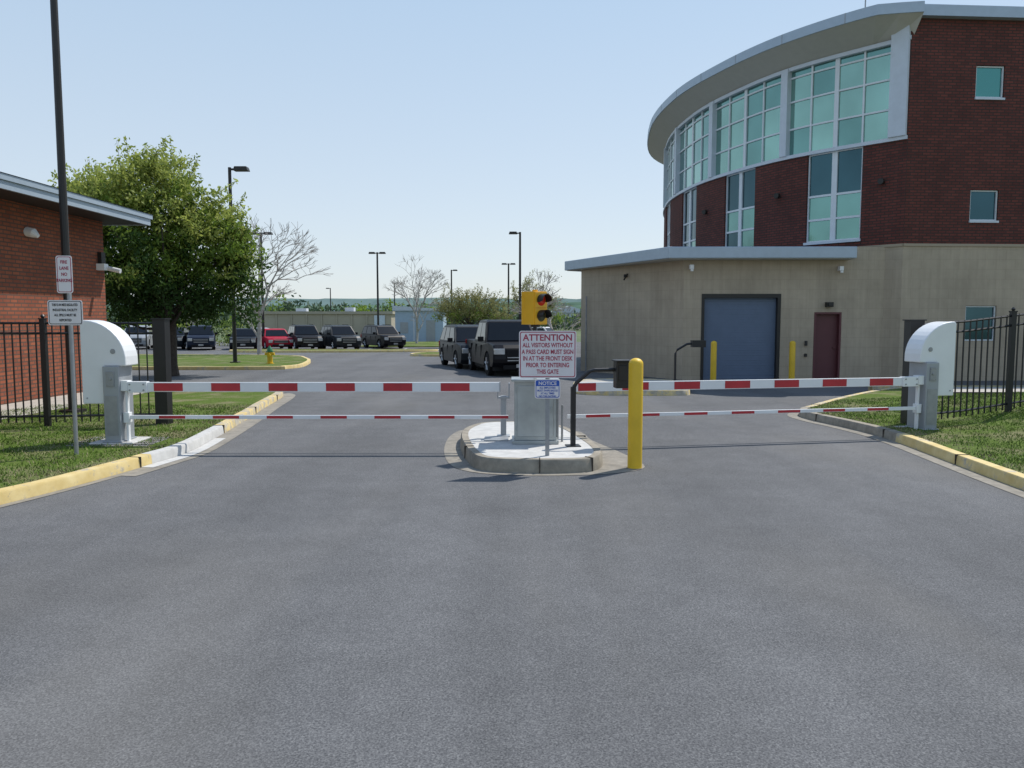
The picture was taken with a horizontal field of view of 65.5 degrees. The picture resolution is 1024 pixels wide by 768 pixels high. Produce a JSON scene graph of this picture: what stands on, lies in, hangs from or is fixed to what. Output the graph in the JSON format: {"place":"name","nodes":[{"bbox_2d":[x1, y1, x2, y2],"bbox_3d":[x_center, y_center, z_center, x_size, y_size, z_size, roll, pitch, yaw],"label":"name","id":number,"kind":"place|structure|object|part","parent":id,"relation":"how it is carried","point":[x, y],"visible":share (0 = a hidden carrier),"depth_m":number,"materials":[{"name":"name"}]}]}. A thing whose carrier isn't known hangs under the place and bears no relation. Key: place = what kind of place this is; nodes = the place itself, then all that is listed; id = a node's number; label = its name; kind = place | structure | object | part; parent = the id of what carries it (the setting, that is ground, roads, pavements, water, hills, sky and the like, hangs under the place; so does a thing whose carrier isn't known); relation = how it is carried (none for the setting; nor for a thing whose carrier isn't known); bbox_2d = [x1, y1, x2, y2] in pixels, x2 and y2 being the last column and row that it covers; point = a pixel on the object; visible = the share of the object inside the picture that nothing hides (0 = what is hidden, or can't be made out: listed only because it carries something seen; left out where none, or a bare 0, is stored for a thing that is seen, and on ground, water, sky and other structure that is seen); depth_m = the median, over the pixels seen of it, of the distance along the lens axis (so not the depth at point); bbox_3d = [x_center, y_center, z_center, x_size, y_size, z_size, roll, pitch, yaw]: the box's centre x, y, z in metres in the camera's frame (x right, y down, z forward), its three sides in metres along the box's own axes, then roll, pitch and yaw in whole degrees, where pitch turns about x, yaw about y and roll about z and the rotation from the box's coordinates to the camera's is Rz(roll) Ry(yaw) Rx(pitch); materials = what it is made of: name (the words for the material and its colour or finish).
{"place":"outdoors","nodes":[
{"label":"outdoors","id":0,"kind":"place"},
{"bbox_2d":[1,392,141,418],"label":"sidewalk","id":1,"kind":"structure","parent":0,"point":[59,399],"depth_m":16.12,"materials":[{"name":"concrete"}]},
{"bbox_2d":[0,392,274,487],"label":"lawn","id":2,"kind":"structure","parent":0,"point":[215,398],"depth_m":11.87,"materials":[{"name":"green plant"}]},
{"bbox_2d":[47,256,82,454],"bbox_3d":[-5.539,-0.339,9.944,0.410,2.500,0.070,-1,5,-6],"label":"fire lane sign","id":3,"kind":"object","parent":2,"relation":"on","point":[69,311],"visible":1,"depth_m":9.87,"materials":[{"name":"white metal"}]},
{"bbox_2d":[50,0,86,413],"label":"street lamp","id":4,"kind":"object","parent":2,"relation":"on","point":[62,188],"visible":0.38,"depth_m":14.27,"materials":[{"name":"brown metal"}]},
{"bbox_2d":[0,314,172,426],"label":"iron fence","id":5,"kind":"object","parent":2,"relation":"on","point":[160,332],"visible":0.72,"depth_m":12.70,"materials":[{"name":"black metal"}]},
{"bbox_2d":[47,136,272,375],"bbox_3d":[-11.853,-4.302,26.537,7.471,8.147,5.128,0,5,0],"label":"shade tree","id":6,"kind":"object","parent":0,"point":[157,264],"visible":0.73,"depth_m":26.13,"materials":[{"name":"green plant"}]},
{"bbox_2d":[106,302,580,312],"bbox_3d":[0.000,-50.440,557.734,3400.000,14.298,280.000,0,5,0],"label":"hills","id":7,"kind":"structure","parent":0,"point":[576,305],"depth_m":495.33,"materials":[{"name":"green plant"}]},
{"bbox_2d":[114,297,580,305],"bbox_3d":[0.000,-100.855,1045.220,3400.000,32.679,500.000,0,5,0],"label":"hills","id":8,"kind":"structure","parent":0,"point":[337,301],"depth_m":883.92,"materials":[{"name":"green plant"}]},
{"bbox_2d":[124,324,580,341],"bbox_3d":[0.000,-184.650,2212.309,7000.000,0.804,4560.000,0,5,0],"label":"ground","id":9,"kind":"structure","parent":0,"point":[578,335],"depth_m":131.75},
{"bbox_2d":[0,172,152,404],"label":"brick gatehouse","id":10,"kind":"object","parent":9,"relation":"on","point":[30,244],"visible":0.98,"depth_m":17.29,"materials":[{"name":"brick"}]},
{"bbox_2d":[115,318,246,345],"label":"hedge","id":11,"kind":"object","parent":9,"relation":"on","point":[227,339],"visible":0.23,"depth_m":65.83,"materials":[{"name":"green plant"}]},
{"bbox_2d":[225,216,333,354],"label":"bare tree","id":12,"kind":"object","parent":9,"relation":"on","point":[258,333],"visible":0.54,"depth_m":45.20,"materials":[{"name":"grey plant"}]},
{"bbox_2d":[261,307,394,337],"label":"warehouse","id":13,"kind":"structure","parent":9,"relation":"on","point":[355,320],"depth_m":89.70,"materials":[{"name":"concrete"}]},
{"bbox_2d":[106,291,580,329],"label":"distant trees","id":14,"kind":"object","parent":9,"relation":"on","point":[286,307],"visible":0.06,"depth_m":165.01,"materials":[{"name":"green plant"}]},
{"bbox_2d":[392,306,445,341],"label":"utility shed","id":15,"kind":"structure","parent":9,"relation":"on","point":[430,330],"depth_m":79.77,"materials":[{"name":"metal"}]},
{"bbox_2d":[400,320,434,340],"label":"door","id":16,"kind":"structure","parent":15,"relation":"in","point":[430,324],"depth_m":79.79,"materials":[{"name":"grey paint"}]},
{"bbox_2d":[324,306,580,317],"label":"farm building","id":17,"kind":"structure","parent":9,"relation":"on","point":[571,310],"depth_m":228.56,"materials":[{"name":"metal"}]},
{"bbox_2d":[451,270,456,324],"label":"street lamp","id":18,"kind":"object","parent":9,"relation":"on","point":[451,286],"visible":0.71,"depth_m":105.14,"materials":[{"name":"brown metal"}]},
{"bbox_2d":[431,282,516,324],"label":"tree","id":19,"kind":"object","parent":9,"relation":"on","point":[462,304],"visible":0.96,"depth_m":59.35,"materials":[{"name":"green plant"}]},
{"bbox_2d":[502,263,515,318],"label":"street lamp","id":20,"kind":"object","parent":9,"relation":"on","point":[508,282],"visible":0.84,"depth_m":92.19,"materials":[{"name":"brown metal"}]},
{"bbox_2d":[504,270,565,328],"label":"tree","id":21,"kind":"object","parent":9,"relation":"on","point":[525,285],"visible":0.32,"depth_m":65.59,"materials":[{"name":"green plant"}]},
{"bbox_2d":[508,269,580,330],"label":"bare tree","id":22,"kind":"object","parent":9,"relation":"on","point":[550,303],"visible":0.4,"depth_m":51.92,"materials":[{"name":"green plant"}]},
{"bbox_2d":[880,246,1023,380],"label":"block base","id":23,"kind":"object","parent":9,"relation":"on","point":[938,283],"visible":0.2,"depth_m":24.50,"materials":[{"name":"beige concrete"}]},
{"bbox_2d":[667,52,1003,340],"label":"window frames","id":24,"kind":"structure","parent":23,"relation":"on","point":[835,155],"depth_m":26.56,"materials":[{"name":"grey metal"}]},
{"bbox_2d":[667,46,1001,338],"bbox_3d":[12.073,-6.777,35.719,11.021,8.970,27.273,-2,5,-20],"label":"window glass","id":25,"kind":"object","parent":24,"relation":"in","point":[988,84],"visible":0.67,"depth_m":26.24,"materials":[{"name":"teal glass"}]},
{"bbox_2d":[664,18,1023,246],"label":"brick walls","id":26,"kind":"structure","parent":23,"relation":"on","point":[947,156],"depth_m":24.19,"materials":[{"name":"brown brick"}]},
{"bbox_2d":[702,178,884,213],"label":"wall louvres","id":27,"kind":"object","parent":26,"relation":"attached to","point":[881,181],"depth_m":27.37,"materials":[{"name":"brown metal"}]},
{"bbox_2d":[663,25,1004,244],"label":"metal trim","id":28,"kind":"structure","parent":26,"relation":"attached to","point":[899,42],"depth_m":26.54,"materials":[{"name":"grey metal"}]},
{"bbox_2d":[647,1,1023,164],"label":"roof slab","id":29,"kind":"structure","parent":26,"relation":"on","point":[977,12],"depth_m":23.75,"materials":[{"name":"grey metal"}]},
{"bbox_2d":[648,12,923,163],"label":"soffit","id":30,"kind":"structure","parent":29,"relation":"attached to","point":[681,108],"depth_m":26.78,"materials":[{"name":"grey paint"}]},
{"bbox_2d":[857,243,1023,246],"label":"stone ledge","id":31,"kind":"object","parent":23,"relation":"on","point":[965,245],"visible":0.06,"depth_m":24.36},
{"bbox_2d":[362,342,438,345],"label":"lawn","id":32,"kind":"structure","parent":0,"point":[422,344],"depth_m":67.21,"materials":[{"name":"green plant"}]},
{"bbox_2d":[384,254,453,342],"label":"bare tree","id":33,"kind":"object","parent":32,"relation":"on","point":[416,300],"visible":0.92,"depth_m":70.77,"materials":[{"name":"grey plant"}]},
{"bbox_2d":[0,342,1023,767],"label":"asphalt road","id":34,"kind":"structure","parent":0,"point":[758,590],"depth_m":5.23,"materials":[{"name":"grey asphalt"}]},
{"bbox_2d":[0,475,118,507],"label":"gutter","id":35,"kind":"object","parent":34,"relation":"on","point":[54,492],"visible":1,"depth_m":8.44,"materials":[{"name":"concrete"}]},
{"bbox_2d":[0,454,151,504],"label":"kerb","id":36,"kind":"structure","parent":34,"relation":"on","point":[9,494],"depth_m":8.69,"materials":[{"name":"yellow paint"}]},
{"bbox_2d":[124,325,152,348],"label":"parked suv","id":37,"kind":"object","parent":34,"relation":"on","point":[142,340],"visible":0.3,"depth_m":56.63,"materials":[{"name":"silver paint"}]},
{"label":"windows","id":38,"kind":"part","parent":37,"relation":"part of","materials":[{"name":"black glass"}]},
{"bbox_2d":[141,425,223,463],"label":"kerb","id":39,"kind":"structure","parent":34,"relation":"on","point":[189,444],"depth_m":10.89,"materials":[{"name":"concrete"}]},
{"bbox_2d":[176,327,188,349],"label":"parked suv","id":40,"kind":"object","parent":34,"relation":"on","point":[181,340],"visible":0.2,"depth_m":56.07,"materials":[{"name":"grey paint"}]},
{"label":"windows","id":41,"kind":"part","parent":40,"relation":"part of","materials":[{"name":"black glass"}]},
{"bbox_2d":[184,325,217,349],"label":"parked suv","id":42,"kind":"object","parent":34,"relation":"on","point":[199,336],"visible":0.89,"depth_m":54.65,"materials":[{"name":"blue paint"}]},
{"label":"windows","id":43,"kind":"part","parent":42,"relation":"part of","materials":[{"name":"black glass"}]},
{"bbox_2d":[117,393,294,475],"bbox_3d":[-4.893,0.650,14.720,0.724,0.085,11.031,-1,5,-6],"label":"gutter","id":44,"kind":"object","parent":34,"relation":"on","point":[236,431],"visible":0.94,"depth_m":12.55,"materials":[{"name":"concrete"}]},
{"bbox_2d":[143,438,224,466],"bbox_3d":[-4.404,0.923,10.946,0.306,0.001,2.380,0,5,0],"label":"gutter","id":45,"kind":"object","parent":44,"relation":"on","point":[214,441],"visible":1,"depth_m":10.76,"materials":[{"name":"concrete"}]},
{"bbox_2d":[132,354,310,369],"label":"traffic island","id":46,"kind":"structure","parent":34,"relation":"on","point":[215,362],"depth_m":34.31,"materials":[{"name":"green plant"}]},
{"bbox_2d":[228,166,249,362],"bbox_3d":[-11.635,-4.874,33.910,1.089,8.570,0.560,0,5,0],"label":"street lamp","id":47,"kind":"object","parent":46,"relation":"on","point":[239,169],"visible":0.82,"depth_m":33.98,"materials":[{"name":"brown metal"}]},
{"bbox_2d":[265,346,274,363],"bbox_3d":[-10.100,-1.217,33.195,0.400,0.760,0.360,0,5,0],"label":"fire hydrant","id":48,"kind":"object","parent":46,"relation":"on","point":[269,353],"visible":0.98,"depth_m":33.13,"materials":[{"name":"yellow metal"}]},
{"bbox_2d":[228,328,256,349],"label":"parked car","id":49,"kind":"object","parent":34,"relation":"on","point":[246,337],"visible":0.6,"depth_m":55.65,"materials":[{"name":"grey paint"}]},
{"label":"windows","id":50,"kind":"part","parent":49,"relation":"part of","materials":[{"name":"black glass"}]},
{"bbox_2d":[216,392,282,431],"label":"kerb","id":51,"kind":"structure","parent":34,"relation":"on","point":[260,405],"depth_m":15.32,"materials":[{"name":"paint"}]},
{"bbox_2d":[129,395,277,467],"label":"kerb joints","id":52,"kind":"object","parent":51,"relation":"on","point":[213,425],"visible":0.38,"depth_m":12.69,"materials":[{"name":"black dark concrete"}]},
{"bbox_2d":[253,232,272,348],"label":"street lamp","id":53,"kind":"object","parent":34,"relation":"on","point":[263,323],"visible":0.25,"depth_m":56.09,"materials":[{"name":"brown metal"}]},
{"bbox_2d":[261,328,292,348],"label":"parked car","id":54,"kind":"object","parent":34,"relation":"on","point":[277,337],"visible":0.77,"depth_m":55.38,"materials":[{"name":"red paint"}]},
{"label":"windows","id":55,"kind":"part","parent":54,"relation":"part of","materials":[{"name":"black glass"}]},
{"bbox_2d":[72,320,507,445],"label":"barrier gate","id":56,"kind":"structure","parent":34,"relation":"on","point":[109,357],"depth_m":10.89,"materials":[{"name":"metal"}]},
{"bbox_2d":[288,324,322,348],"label":"parked suv","id":57,"kind":"object","parent":34,"relation":"on","point":[303,336],"visible":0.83,"depth_m":54.92,"materials":[{"name":"black paint"}]},
{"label":"windows","id":58,"kind":"part","parent":57,"relation":"part of","materials":[{"name":"black glass"}]},
{"bbox_2d":[229,349,437,352],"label":"traffic island","id":59,"kind":"structure","parent":34,"relation":"on","point":[326,350],"depth_m":50.52,"materials":[{"name":"plant"}]},
{"bbox_2d":[320,324,360,348],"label":"parked suv","id":60,"kind":"object","parent":34,"relation":"on","point":[345,336],"visible":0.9,"depth_m":55.35,"materials":[{"name":"grey paint"}]},
{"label":"windows","id":61,"kind":"part","parent":60,"relation":"part of","materials":[{"name":"black glass"}]},
{"bbox_2d":[368,252,385,324],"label":"street lamp","id":62,"kind":"object","parent":34,"relation":"on","point":[376,253],"visible":0.83,"depth_m":76.42,"materials":[{"name":"brown metal"}]},
{"bbox_2d":[361,324,405,348],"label":"parked suv","id":63,"kind":"object","parent":34,"relation":"on","point":[382,336],"visible":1,"depth_m":59.01,"materials":[{"name":"black paint"}]},
{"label":"windows","id":64,"kind":"part","parent":63,"relation":"part of","materials":[{"name":"black glass"}]},
{"bbox_2d":[410,352,438,356],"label":"traffic island","id":65,"kind":"structure","parent":34,"relation":"on","point":[427,354],"depth_m":43.99,"materials":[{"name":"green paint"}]},
{"bbox_2d":[439,323,478,368],"bbox_3d":[-1.749,-1.621,33.176,2.170,1.782,4.730,-1,5,-16],"label":"parked suv","id":66,"kind":"object","parent":34,"relation":"on","point":[453,346],"visible":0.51,"depth_m":32.39,"materials":[{"name":"grey paint"}]},
{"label":"windows","id":67,"kind":"part","parent":66,"relation":"part of","materials":[{"name":"black glass"}]},
{"bbox_2d":[465,320,532,375],"bbox_3d":[-0.319,-1.396,29.181,2.300,1.921,5.530,-1,5,-13],"label":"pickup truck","id":68,"kind":"object","parent":34,"relation":"on","point":[493,346],"visible":0.58,"depth_m":27.85,"materials":[{"name":"black paint"}]},
{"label":"windows","id":69,"kind":"part","parent":68,"relation":"part of","materials":[{"name":"black glass"}]},
{"bbox_2d":[509,231,520,319],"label":"street lamp","id":70,"kind":"object","parent":34,"relation":"on","point":[513,232],"visible":0.69,"depth_m":57.42,"materials":[{"name":"brown metal"}]},
{"bbox_2d":[532,327,553,330],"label":"parked car","id":71,"kind":"object","parent":34,"relation":"on","point":[544,329],"visible":0.02,"depth_m":73.18,"materials":[{"name":"white paint"}]},
{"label":"windows","id":72,"kind":"part","parent":71,"relation":"part of","materials":[{"name":"black glass"}]},
{"bbox_2d":[444,421,644,475],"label":"traffic island","id":73,"kind":"structure","parent":34,"relation":"on","point":[483,447],"depth_m":9.98,"materials":[{"name":"concrete"}]},
{"bbox_2d":[497,383,509,436],"bbox_3d":[-0.120,0.363,11.271,0.180,0.760,0.180,0,5,0],"label":"arm rest post","id":74,"kind":"object","parent":73,"relation":"on","point":[503,398],"visible":0.87,"depth_m":11.24,"materials":[{"name":"grey metal"}]},
{"bbox_2d":[511,377,562,443],"bbox_3d":[0.343,0.351,10.788,0.705,0.865,0.520,0,5,0],"label":"control cabinet","id":75,"kind":"object","parent":73,"relation":"on","point":[529,417],"visible":0.91,"depth_m":10.57,"materials":[{"name":"silver metal"}]},
{"bbox_2d":[522,290,551,330],"bbox_3d":[0.344,-0.663,10.695,0.250,1.200,0.380,-4,6,-42],"label":"traffic signal","id":76,"kind":"object","parent":75,"relation":"on","point":[536,313],"visible":0.96,"depth_m":10.61,"materials":[{"name":"yellow metal"}]},
{"bbox_2d":[519,331,575,455],"bbox_3d":[0.430,0.130,9.661,0.690,1.547,0.049,0,5,1],"label":"attention sign","id":77,"kind":"object","parent":73,"relation":"on","point":[547,355],"visible":1,"depth_m":9.61,"materials":[{"name":"white metal"}]},
{"bbox_2d":[565,359,629,446],"bbox_3d":[1.137,0.250,10.415,0.850,1.130,0.260,-1,5,-8],"label":"card reader stand","id":78,"kind":"object","parent":73,"relation":"on","point":[620,369],"visible":0.87,"depth_m":10.38,"materials":[{"name":"black metal"}]},
{"bbox_2d":[627,358,642,469],"bbox_3d":[1.500,0.360,9.685,0.197,1.352,0.197,0,5,0],"label":"bollard","id":79,"kind":"object","parent":73,"relation":"on","point":[635,405],"visible":1,"depth_m":9.62,"materials":[{"name":"metal"}]},
{"bbox_2d":[573,378,689,395],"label":"traffic island","id":80,"kind":"structure","parent":34,"relation":"on","point":[655,393],"depth_m":19.54,"materials":[{"name":"paint"}]},
{"bbox_2d":[674,340,705,380],"bbox_3d":[4.690,-0.562,21.218,0.880,1.200,0.220,0,5,0],"label":"card reader stand","id":81,"kind":"object","parent":80,"relation":"on","point":[697,343],"visible":0.78,"depth_m":21.16,"materials":[{"name":"black metal"}]},
{"bbox_2d":[710,341,716,379],"bbox_3d":[6.080,-0.676,24.028,0.202,1.252,0.202,0,5,0],"label":"bollard","id":82,"kind":"object","parent":34,"relation":"on","point":[713,362],"visible":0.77,"depth_m":23.96,"materials":[{"name":"metal"}]},
{"bbox_2d":[565,246,885,379],"bbox_3d":[6.212,-2.347,29.558,7.121,4.600,12.761,-2,5,-19],"label":"garage annex","id":83,"kind":"object","parent":34,"relation":"on","point":[752,312],"visible":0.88,"depth_m":25.00,"materials":[{"name":"beige concrete"}]},
{"bbox_2d":[703,298,775,379],"bbox_3d":[7.148,-1.430,25.118,2.270,2.640,0.045,0,5,1],"label":"roller door","id":84,"kind":"structure","parent":83,"relation":"in","point":[743,329],"depth_m":25.09,"materials":[{"name":"blue metal"}]},
{"bbox_2d":[814,314,837,378],"bbox_3d":[9.852,-1.152,25.095,0.760,2.090,0.050,0,5,1],"label":"entry door","id":85,"kind":"structure","parent":83,"relation":"in","point":[826,324],"depth_m":25.06,"materials":[{"name":"red metal"}]},
{"bbox_2d":[567,321,955,429],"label":"barrier gate","id":86,"kind":"structure","parent":34,"relation":"on","point":[930,359],"depth_m":12.18,"materials":[{"name":"white paint"},{"name":"red paint"},{"name":"grey paint"}]},
{"bbox_2d":[788,341,795,378],"bbox_3d":[8.450,-0.676,24.028,0.202,1.252,0.202,0,5,0],"label":"bollard","id":87,"kind":"object","parent":34,"relation":"on","point":[792,348],"visible":0.78,"depth_m":23.96,"materials":[{"name":"metal"}]},
{"bbox_2d":[799,406,903,440],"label":"kerb","id":88,"kind":"structure","parent":34,"relation":"on","point":[877,430],"depth_m":13.21,"materials":[{"name":"concrete"}]},
{"bbox_2d":[811,385,968,464],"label":"kerb joints","id":89,"kind":"object","parent":34,"relation":"on","point":[956,455],"visible":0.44,"depth_m":12.20,"materials":[{"name":"grey concrete"}]},
{"bbox_2d":[787,413,1023,497],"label":"gutter","id":90,"kind":"object","parent":34,"relation":"on","point":[985,479],"visible":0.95,"depth_m":10.33,"materials":[{"name":"concrete"}]},
{"bbox_2d":[807,386,1023,406],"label":"kerb","id":91,"kind":"structure","parent":34,"relation":"on","point":[875,388],"depth_m":20.08,"materials":[{"name":"paint"}]},
{"bbox_2d":[895,433,1023,489],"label":"kerb","id":92,"kind":"structure","parent":34,"relation":"on","point":[1010,477],"depth_m":9.77,"materials":[{"name":"yellow paint"}]},
{"bbox_2d":[0,0,1023,299],"label":"sky","id":93,"kind":"structure","parent":0,"point":[436,131],"materials":[{"name":"blue"}]},
{"bbox_2d":[808,388,1023,473],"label":"lawn","id":94,"kind":"structure","parent":0,"point":[894,393],"depth_m":12.71,"materials":[{"name":"green plant"}]},
{"bbox_2d":[900,307,1023,424],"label":"iron fence","id":95,"kind":"object","parent":94,"relation":"on","point":[911,326],"visible":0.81,"depth_m":13.27,"materials":[{"name":"black metal"}]},
{"bbox_2d":[953,387,1023,391],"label":"sidewalk","id":96,"kind":"structure","parent":0,"point":[976,389],"depth_m":19.52,"materials":[{"name":"concrete"}]}
]}

